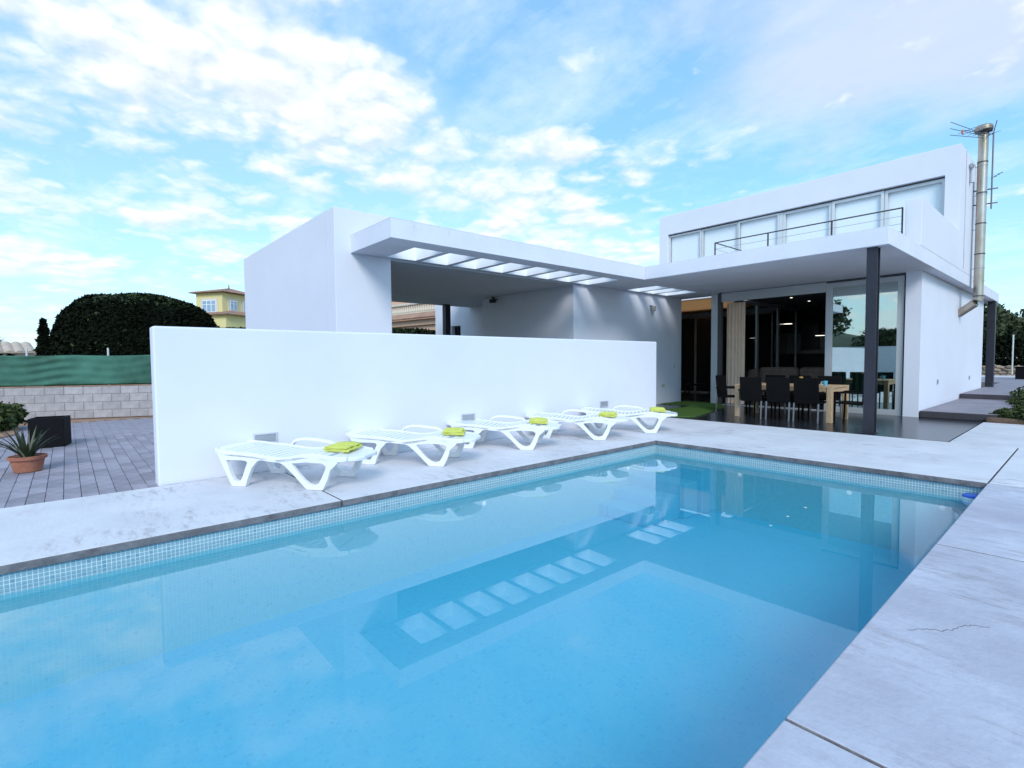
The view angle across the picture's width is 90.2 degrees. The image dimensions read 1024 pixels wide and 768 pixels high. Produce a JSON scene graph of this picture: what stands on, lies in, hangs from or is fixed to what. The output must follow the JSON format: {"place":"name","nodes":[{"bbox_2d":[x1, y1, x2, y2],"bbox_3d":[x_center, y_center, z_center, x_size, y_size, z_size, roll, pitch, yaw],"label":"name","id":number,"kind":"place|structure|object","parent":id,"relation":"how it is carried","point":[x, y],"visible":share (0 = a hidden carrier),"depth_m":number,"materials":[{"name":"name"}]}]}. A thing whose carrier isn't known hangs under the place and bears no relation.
{"place":"outdoors","nodes":[
{"label":"outdoors","id":0,"kind":"place"},
{"bbox_2d":[0,427,18,438],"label":"soil bed","id":1,"kind":"object","parent":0,"point":[11,432],"visible":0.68,"depth_m":10.23,"materials":[{"name":"brown soil"}]},
{"bbox_2d":[0,398,29,430],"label":"dark shrub","id":2,"kind":"object","parent":1,"relation":"on","point":[14,415],"visible":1,"depth_m":10.79,"materials":[{"name":"green plant"}]},
{"bbox_2d":[19,416,152,425],"bbox_3d":[-11.306,0.910,13.338,6.800,0.001,2.300,-3,3,-41],"label":"soil strip","id":3,"kind":"object","parent":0,"point":[96,419],"visible":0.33,"depth_m":13.19,"materials":[{"name":"brown soil"}]},
{"bbox_2d":[0,384,152,419],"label":"block wall","id":4,"kind":"structure","parent":3,"relation":"on","point":[94,401],"depth_m":13.26,"materials":[{"name":"concrete"}]},
{"bbox_2d":[0,348,151,385],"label":"windscreen fence","id":5,"kind":"object","parent":4,"relation":"on","point":[26,370],"visible":0.63,"depth_m":13.24,"materials":[{"name":"green fabric"}]},
{"bbox_2d":[0,418,380,507],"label":"block paving","id":6,"kind":"structure","parent":0,"point":[93,458],"depth_m":7.04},
{"bbox_2d":[0,425,60,472],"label":"plant pot","id":7,"kind":"object","parent":6,"relation":"on","point":[27,459],"visible":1,"depth_m":6.63,"materials":[{"name":"ceramic"}]},
{"bbox_2d":[27,415,71,447],"bbox_3d":[-7.947,0.817,8.790,0.460,0.497,0.460,-2,3,-29],"label":"planter box","id":8,"kind":"object","parent":6,"relation":"on","point":[60,426],"visible":0.83,"depth_m":8.64,"materials":[{"name":"black plastic"}]},
{"bbox_2d":[0,358,1022,386],"bbox_3d":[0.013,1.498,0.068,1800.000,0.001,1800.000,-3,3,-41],"label":"ground","id":9,"kind":"structure","parent":0,"point":[994,375],"depth_m":40.23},
{"bbox_2d":[0,337,15,355],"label":"spruce tree","id":10,"kind":"object","parent":9,"relation":"on","point":[8,354],"visible":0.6,"depth_m":23.84,"materials":[{"name":"green plant"}]},
{"bbox_2d":[0,341,35,355],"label":"farm shed","id":11,"kind":"structure","parent":9,"relation":"on","point":[17,348],"depth_m":34.89,"materials":[{"name":"plastic"}]},
{"bbox_2d":[32,317,49,355],"bbox_3d":[-30.723,-2.126,33.570,1.479,4.515,1.514,-1,3,-7],"label":"cypress tree","id":12,"kind":"object","parent":9,"relation":"on","point":[43,330],"visible":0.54,"depth_m":33.29,"materials":[{"name":"green plant"}]},
{"bbox_2d":[42,292,219,385],"bbox_3d":[-15.431,-1.577,21.379,3.522,4.494,6.315,2,3,38],"label":"clipped hedge","id":13,"kind":"object","parent":9,"relation":"on","point":[120,324],"visible":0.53,"depth_m":19.60,"materials":[{"name":"green plant"}]},
{"bbox_2d":[188,285,245,327],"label":"yellow house","id":14,"kind":"structure","parent":9,"relation":"on","point":[224,308],"depth_m":55.39,"materials":[{"name":"paint"}]},
{"bbox_2d":[200,298,217,311],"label":"window","id":15,"kind":"structure","parent":14,"relation":"in","point":[208,304],"depth_m":55.33,"materials":[{"name":"beige glass"}]},
{"bbox_2d":[228,299,238,311],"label":"window","id":16,"kind":"structure","parent":14,"relation":"in","point":[232,303],"depth_m":56.33,"materials":[{"name":"beige glass"}]},
{"bbox_2d":[241,300,244,312],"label":"window","id":17,"kind":"structure","parent":14,"relation":"in","point":[242,302],"depth_m":57.78,"materials":[{"name":"beige"}]},
{"bbox_2d":[218,326,435,334],"bbox_3d":[-9.552,-1.211,25.212,13.984,3.281,1.244,-1,3,-10],"label":"hedge","id":18,"kind":"object","parent":9,"relation":"on","point":[401,330],"visible":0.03,"depth_m":25.64,"materials":[{"name":"green plant"}]},
{"bbox_2d":[150,326,655,485],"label":"garden wall","id":19,"kind":"structure","parent":9,"relation":"on","point":[212,388],"depth_m":7.34,"materials":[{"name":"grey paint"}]},
{"bbox_2d":[391,302,435,329],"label":"peach house","id":20,"kind":"structure","parent":9,"relation":"on","point":[410,315],"depth_m":28.66,"materials":[{"name":"paint"}]},
{"bbox_2d":[244,143,998,434],"bbox_3d":[4.655,-2.841,17.201,22.400,7.030,15.047,-3,3,-41],"label":"modern villa","id":21,"kind":"object","parent":9,"relation":"on","point":[892,298],"visible":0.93,"depth_m":13.52,"materials":[{"name":"white paint"}]},
{"bbox_2d":[455,326,460,335],"bbox_3d":[-1.985,-1.846,19.562,0.060,0.740,0.620,-3,3,-41],"label":"window","id":22,"kind":"structure","parent":21,"relation":"in","point":[457,328],"depth_m":19.62,"materials":[{"name":"grey glass"}]},
{"bbox_2d":[489,297,496,302],"bbox_3d":[-0.552,-2.585,15.611,0.247,0.211,0.189,-3,3,-41],"label":"security spotlight","id":23,"kind":"object","parent":21,"relation":"attached to","point":[493,300],"visible":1,"depth_m":15.53,"materials":[{"name":"black plastic"}]},
{"bbox_2d":[669,230,701,262],"bbox_3d":[6.576,-4.513,19.370,0.105,2.380,1.322,-3,3,-41],"label":"window","id":24,"kind":"structure","parent":21,"relation":"in","point":[685,246],"depth_m":19.36,"materials":[{"name":"white"}]},
{"bbox_2d":[681,317,695,391],"bbox_3d":[7.283,-1.222,21.479,0.060,3.120,0.950,-3,3,-41],"label":"glass door","id":25,"kind":"structure","parent":21,"relation":"in","point":[687,324],"depth_m":21.36,"materials":[{"name":"glass"}]},
{"bbox_2d":[682,383,710,395],"bbox_3d":[7.153,0.219,19.529,0.400,0.438,1.200,-3,3,-41],"label":"coffee table","id":26,"kind":"object","parent":21,"relation":"on","point":[689,384],"visible":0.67,"depth_m":19.70,"materials":[{"name":"black wood"}]},
{"bbox_2d":[695,316,710,392],"bbox_3d":[7.842,-1.197,20.839,0.060,3.120,0.750,-3,3,-41],"label":"glass door","id":27,"kind":"structure","parent":21,"relation":"in","point":[702,323],"depth_m":20.86,"materials":[{"name":"glass"}]},
{"bbox_2d":[702,222,737,256],"bbox_3d":[7.486,-4.475,18.373,0.105,2.380,1.362,-3,3,-41],"label":"window","id":28,"kind":"structure","parent":21,"relation":"in","point":[712,235],"depth_m":18.39,"materials":[{"name":"white"}]},
{"bbox_2d":[681,298,768,314],"bbox_3d":[6.713,-2.828,19.028,3.800,0.163,4.000,-3,3,-41],"label":"patio awning","id":29,"kind":"object","parent":21,"relation":"attached to","point":[695,306],"visible":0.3,"depth_m":18.09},
{"bbox_2d":[723,315,726,374],"bbox_3d":[8.483,-1.169,20.105,0.060,3.120,1.200,-3,3,-41],"label":"glass door","id":30,"kind":"structure","parent":21,"relation":"in","point":[724,316],"depth_m":20.16,"materials":[{"name":"glass"}]},
{"bbox_2d":[726,302,745,403],"bbox_3d":[6.796,-0.931,15.522,0.542,3.070,0.066,2,4,45],"label":"curtain","id":31,"kind":"object","parent":21,"relation":"hanging from","point":[735,365],"visible":0.9,"depth_m":15.52,"materials":[{"name":"beige fabric"}]},
{"bbox_2d":[733,300,757,368],"bbox_3d":[7.633,-1.077,16.698,1.700,3.260,0.060,-3,3,-41],"label":"glass door","id":32,"kind":"structure","parent":21,"relation":"in","point":[747,302],"depth_m":17.18,"materials":[{"name":"glass"}]},
{"bbox_2d":[738,213,779,250],"bbox_3d":[8.361,-4.435,17.325,0.105,2.380,1.352,-3,3,-41],"label":"window","id":33,"kind":"structure","parent":21,"relation":"in","point":[770,223],"depth_m":17.33,"materials":[{"name":"white glass"}]},
{"bbox_2d":[745,311,772,376],"bbox_3d":[9.238,-1.136,19.239,0.060,3.120,1.100,-3,3,-41],"label":"glass door","id":34,"kind":"structure","parent":21,"relation":"in","point":[765,358],"depth_m":19.12,"materials":[{"name":"glass"}]},
{"bbox_2d":[757,303,778,368],"bbox_3d":[8.914,-1.139,17.814,1.700,3.260,0.060,-3,3,-41],"label":"glass door","id":35,"kind":"structure","parent":21,"relation":"in","point":[759,304],"depth_m":18.26,"materials":[{"name":"glass"}]},
{"bbox_2d":[778,306,796,366],"bbox_3d":[10.195,-1.200,18.929,1.700,3.260,0.060,-3,3,-41],"label":"glass door","id":36,"kind":"structure","parent":21,"relation":"in","point":[780,307],"depth_m":19.38,"materials":[{"name":"glass"}]},
{"bbox_2d":[748,367,845,400],"bbox_3d":[9.252,0.015,16.254,0.920,1.108,3.120,-3,3,-41],"label":"sofa","id":37,"kind":"object","parent":21,"relation":"on","point":[812,372],"visible":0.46,"depth_m":16.10,"materials":[{"name":"grey fabric"}]},
{"bbox_2d":[783,202,831,242],"bbox_3d":[9.363,-4.393,16.222,0.105,2.380,1.412,-3,3,-41],"label":"window","id":38,"kind":"structure","parent":21,"relation":"in","point":[823,212],"depth_m":16.21,"materials":[{"name":"white"}]},
{"bbox_2d":[714,207,903,254],"bbox_3d":[8.196,-3.430,13.482,3.529,0.845,4.159,-3,3,-41],"label":"terrace railing","id":39,"kind":"object","parent":21,"relation":"on","point":[831,228],"visible":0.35,"depth_m":12.01,"materials":[{"name":"metal"}]},
{"bbox_2d":[815,304,824,335],"bbox_3d":[10.822,-2.254,17.922,0.320,1.114,0.320,-3,3,-41],"label":"pendant lamp","id":40,"kind":"object","parent":21,"relation":"hanging from","point":[820,334],"visible":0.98,"depth_m":17.88,"materials":[{"name":"white plastic"}]},
{"bbox_2d":[775,323,885,371],"bbox_3d":[12.069,-0.975,19.525,0.690,2.737,3.600,-3,3,-41],"label":"kitchen unit","id":41,"kind":"object","parent":21,"relation":"on","point":[809,341],"visible":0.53,"depth_m":19.83,"materials":[{"name":"grey"}]},
{"bbox_2d":[832,191,884,234],"bbox_3d":[10.244,-4.353,15.167,0.105,2.380,1.322,-3,3,-41],"label":"window","id":42,"kind":"structure","parent":21,"relation":"in","point":[873,202],"depth_m":15.14,"materials":[{"name":"white glass"}]},
{"bbox_2d":[824,275,904,414],"bbox_3d":[8.775,-0.938,12.788,0.060,3.320,1.660,-3,3,-41],"label":"glass door","id":43,"kind":"structure","parent":21,"relation":"in","point":[830,287],"depth_m":12.39,"materials":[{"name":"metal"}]},
{"bbox_2d":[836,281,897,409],"bbox_3d":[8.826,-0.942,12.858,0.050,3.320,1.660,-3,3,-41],"label":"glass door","id":44,"kind":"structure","parent":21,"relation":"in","point":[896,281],"depth_m":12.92,"materials":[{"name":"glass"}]},
{"bbox_2d":[884,178,944,234],"bbox_3d":[11.147,-4.315,14.178,0.105,2.380,1.342,-3,3,-41],"label":"window","id":45,"kind":"structure","parent":21,"relation":"in","point":[933,192],"depth_m":14.27,"materials":[{"name":"white"}]},
{"bbox_2d":[969,162,974,182],"bbox_3d":[12.627,-5.810,14.011,0.266,0.515,0.110,-3,3,-41],"label":"roof cowl","id":46,"kind":"object","parent":21,"relation":"attached to","point":[972,171],"visible":1,"depth_m":14.02,"materials":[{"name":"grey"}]},
{"bbox_2d":[958,123,993,316],"bbox_3d":[13.198,-4.594,14.568,0.412,5.293,0.727,-1,3,-13],"label":"chimney flue","id":47,"kind":"object","parent":21,"relation":"attached to","point":[980,220],"visible":0.94,"depth_m":14.35,"materials":[{"name":"silver metal"}]},
{"bbox_2d":[950,120,1002,208],"bbox_3d":[12.662,-6.058,14.050,2.258,2.308,0.573,-2,3,-22],"label":"tv antenna","id":48,"kind":"object","parent":21,"relation":"attached to","point":[992,177],"visible":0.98,"depth_m":14.26,"materials":[{"name":"grey metal"}]},
{"bbox_2d":[983,306,1002,343],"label":"broadleaf tree","id":49,"kind":"object","parent":9,"relation":"on","point":[985,310],"visible":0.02,"depth_m":45.47,"materials":[{"name":"green plant"}]},
{"bbox_2d":[981,365,1014,375],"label":"stone wall","id":50,"kind":"structure","parent":9,"relation":"on","point":[1001,370],"depth_m":40.71,"materials":[{"name":"beige stone"}]},
{"bbox_2d":[984,303,1015,351],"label":"broadleaf tree","id":51,"kind":"object","parent":9,"relation":"on","point":[998,305],"depth_m":49.86,"materials":[{"name":"green plant"}]},
{"bbox_2d":[982,338,1023,365],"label":"undergrowth","id":52,"kind":"object","parent":9,"relation":"on","point":[1005,350],"visible":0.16,"depth_m":41.53,"materials":[{"name":"green plant"}]},
{"bbox_2d":[983,307,1023,352],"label":"broadleaf tree","id":53,"kind":"object","parent":9,"relation":"on","point":[1009,325],"visible":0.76,"depth_m":42.40,"materials":[{"name":"green plant"}]},
{"bbox_2d":[985,416,1023,424],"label":"planting bed","id":54,"kind":"object","parent":9,"relation":"on","point":[999,419],"visible":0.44,"depth_m":10.71,"materials":[{"name":"soil"}]},
{"bbox_2d":[989,405,1023,422],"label":"juniper shrub","id":55,"kind":"object","parent":54,"relation":"on","point":[1016,412],"visible":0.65,"depth_m":10.81,"materials":[{"name":"green plant"}]},
{"bbox_2d":[1005,385,1023,407],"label":"juniper shrub","id":56,"kind":"object","parent":54,"relation":"on","point":[1018,400],"visible":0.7,"depth_m":13.33,"materials":[{"name":"green plant"}]},
{"bbox_2d":[1011,335,1013,373],"bbox_3d":[39.159,-2.305,39.928,0.092,3.100,0.092,1,3,26],"label":"fence post","id":57,"kind":"object","parent":9,"relation":"on","point":[1012,354],"visible":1,"depth_m":39.90,"materials":[{"name":"grey metal"}]},
{"bbox_2d":[0,417,1023,767],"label":"pool deck","id":58,"kind":"structure","parent":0,"point":[924,669],"depth_m":3.95,"materials":[{"name":"concrete"}]},
{"bbox_2d":[214,437,376,490],"bbox_3d":[-2.512,0.913,6.026,1.860,0.465,0.725,0,3,13],"label":"sun lounger","id":59,"kind":"object","parent":58,"relation":"on","point":[253,453],"visible":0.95,"depth_m":5.81,"materials":[{"name":"white plastic"}]},
{"bbox_2d":[323,441,362,451],"bbox_3d":[-1.954,0.729,5.926,0.310,0.069,0.380,1,3,7],"label":"folded towel","id":60,"kind":"object","parent":59,"relation":"on","point":[346,446],"visible":1,"depth_m":5.81,"materials":[{"name":"yellow fabric"}]},
{"bbox_2d":[346,424,480,466],"bbox_3d":[-1.370,0.849,7.218,1.860,0.465,0.725,0,3,11],"label":"sun lounger","id":61,"kind":"object","parent":58,"relation":"on","point":[381,438],"visible":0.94,"depth_m":6.97,"materials":[{"name":"white plastic"}]},
{"bbox_2d":[442,427,465,434],"bbox_3d":[-0.810,0.663,7.153,0.310,0.069,0.380,0,3,-3],"label":"folded towel","id":62,"kind":"object","parent":61,"relation":"on","point":[454,431],"visible":1,"depth_m":6.99,"materials":[{"name":"yellow fabric"}]},
{"bbox_2d":[0,444,983,767],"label":"pool basin","id":63,"kind":"object","parent":58,"relation":"in","point":[658,606],"visible":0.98,"depth_m":4.37,"materials":[{"name":"liquid"}]},
{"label":"water","id":64,"kind":"structure","parent":63,"relation":"in","visible":0},
{"bbox_2d":[962,493,978,505],"bbox_3d":[5.074,1.282,5.626,0.184,0.140,0.184,-3,3,-41],"label":"floating dispenser","id":65,"kind":"object","parent":64,"relation":"on","point":[968,499],"visible":0.59,"depth_m":5.60,"materials":[{"name":"blue plastic"}]},
{"bbox_2d":[446,415,560,449],"bbox_3d":[-0.126,0.784,8.421,1.860,0.465,0.725,0,3,12],"label":"sun lounger","id":66,"kind":"object","parent":58,"relation":"on","point":[478,426],"visible":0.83,"depth_m":8.17,"materials":[{"name":"white plastic"}]},
{"bbox_2d":[529,417,547,423],"bbox_3d":[0.433,0.598,8.337,0.310,0.069,0.380,1,3,2],"label":"folded towel","id":67,"kind":"object","parent":66,"relation":"on","point":[538,420],"visible":1,"depth_m":8.15,"materials":[{"name":"yellow fabric"}]},
{"bbox_2d":[525,409,628,439],"bbox_3d":[1.186,0.730,9.364,1.860,0.465,0.725,0,3,14],"label":"sun lounger","id":68,"kind":"object","parent":58,"relation":"on","point":[592,417],"visible":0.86,"depth_m":9.11,"materials":[{"name":"white plastic"}]},
{"bbox_2d":[598,411,617,416],"bbox_3d":[1.736,0.546,9.230,0.310,0.069,0.380,1,3,17],"label":"folded towel","id":69,"kind":"object","parent":68,"relation":"on","point":[608,414],"visible":1,"depth_m":9.09,"materials":[{"name":"yellow fabric"}]},
{"bbox_2d":[581,405,677,432],"bbox_3d":[2.316,0.683,10.175,1.860,0.465,0.725,0,3,16],"label":"sun lounger","id":70,"kind":"object","parent":58,"relation":"on","point":[634,416],"visible":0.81,"depth_m":9.96,"materials":[{"name":"white plastic"}]},
{"bbox_2d":[650,407,665,411],"bbox_3d":[2.866,0.500,10.042,0.310,0.069,0.380,1,3,12],"label":"folded towel","id":71,"kind":"object","parent":70,"relation":"on","point":[659,409],"visible":1,"depth_m":9.88,"materials":[{"name":"yellow fabric"}]},
{"bbox_2d":[0,0,1023,357],"label":"sky","id":72,"kind":"structure","parent":0,"point":[147,146],"materials":[{"name":"blue"}]},
{"bbox_2d":[656,404,984,441],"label":"terrace","id":73,"kind":"structure","parent":0,"point":[935,429],"depth_m":10.99,"materials":[{"name":"grey tile"}]},
{"bbox_2d":[661,401,724,416],"bbox_3d":[5.130,0.674,14.449,1.769,0.042,4.761,0,3,16],"label":"grass mat","id":74,"kind":"object","parent":73,"relation":"on","point":[694,409],"depth_m":14.11,"materials":[{"name":"green plant"}]},
{"bbox_2d":[715,375,746,412],"bbox_3d":[5.690,0.261,13.258,0.590,0.971,0.611,-3,3,-41],"label":"dining chair","id":75,"kind":"object","parent":73,"relation":"on","point":[722,387],"visible":0.64,"depth_m":13.33,"materials":[{"name":"black wicker"}]},
{"bbox_2d":[738,377,772,418],"bbox_3d":[5.791,0.311,12.143,0.611,0.971,0.590,-3,3,-41],"label":"dining chair","id":76,"kind":"object","parent":73,"relation":"on","point":[750,389],"visible":0.88,"depth_m":11.95,"materials":[{"name":"black wicker"}]},
{"bbox_2d":[754,375,785,413],"bbox_3d":[6.554,0.267,12.965,0.611,0.971,0.590,-3,3,-39],"label":"dining chair","id":77,"kind":"object","parent":73,"relation":"on","point":[777,376],"visible":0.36,"depth_m":13.06,"materials":[{"name":"black wicker"}]},
{"bbox_2d":[764,377,799,420],"bbox_3d":[6.185,0.329,11.690,0.611,0.971,0.590,-3,4,-42],"label":"dining chair","id":78,"kind":"object","parent":73,"relation":"on","point":[777,390],"visible":0.86,"depth_m":11.50,"materials":[{"name":"black wicker"}]},
{"bbox_2d":[735,383,848,422],"bbox_3d":[6.544,0.403,12.034,1.126,0.783,2.100,-3,3,-41],"label":"dining table","id":79,"kind":"object","parent":73,"relation":"on","point":[829,390],"visible":0.57,"depth_m":11.45,"materials":[{"name":"brown wood"}]},
{"bbox_2d":[779,375,810,416],"bbox_3d":[6.947,0.284,12.514,0.611,0.971,0.590,-3,3,-41],"label":"dining chair","id":80,"kind":"object","parent":73,"relation":"on","point":[791,377],"visible":0.22,"depth_m":12.70,"materials":[{"name":"black wicker"}]},
{"bbox_2d":[792,378,825,423],"bbox_3d":[6.572,0.346,11.232,0.611,0.971,0.590,-3,3,-40],"label":"dining chair","id":81,"kind":"object","parent":73,"relation":"on","point":[806,391],"visible":0.82,"depth_m":11.04,"materials":[{"name":"black wicker"}]},
{"bbox_2d":[808,376,841,417],"bbox_3d":[7.375,0.303,12.024,0.611,0.971,0.590,-3,3,-41],"label":"dining chair","id":82,"kind":"object","parent":73,"relation":"on","point":[834,380],"visible":0.31,"depth_m":12.07,"materials":[{"name":"black wicker"}]},
{"bbox_2d":[833,390,863,422],"bbox_3d":[7.327,0.354,10.925,0.590,0.971,0.611,-2,3,-37],"label":"dining chair","id":83,"kind":"object","parent":73,"relation":"on","point":[845,402],"visible":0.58,"depth_m":10.97,"materials":[{"name":"black wicker"}]},
{"bbox_2d":[920,382,1023,420],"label":"garden steps","id":84,"kind":"structure","parent":73,"relation":"on","point":[980,404],"depth_m":13.13,"materials":[{"name":"concrete"}]},
{"bbox_2d":[981,377,1023,387],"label":"path","id":85,"kind":"structure","parent":0,"point":[1005,379],"depth_m":23.42,"materials":[{"name":"concrete"}]},
{"bbox_2d":[1015,366,1023,378],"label":"planter box","id":86,"kind":"object","parent":85,"relation":"on","point":[1019,372],"visible":0.95,"depth_m":24.61,"materials":[{"name":"black plastic"}]}
]}

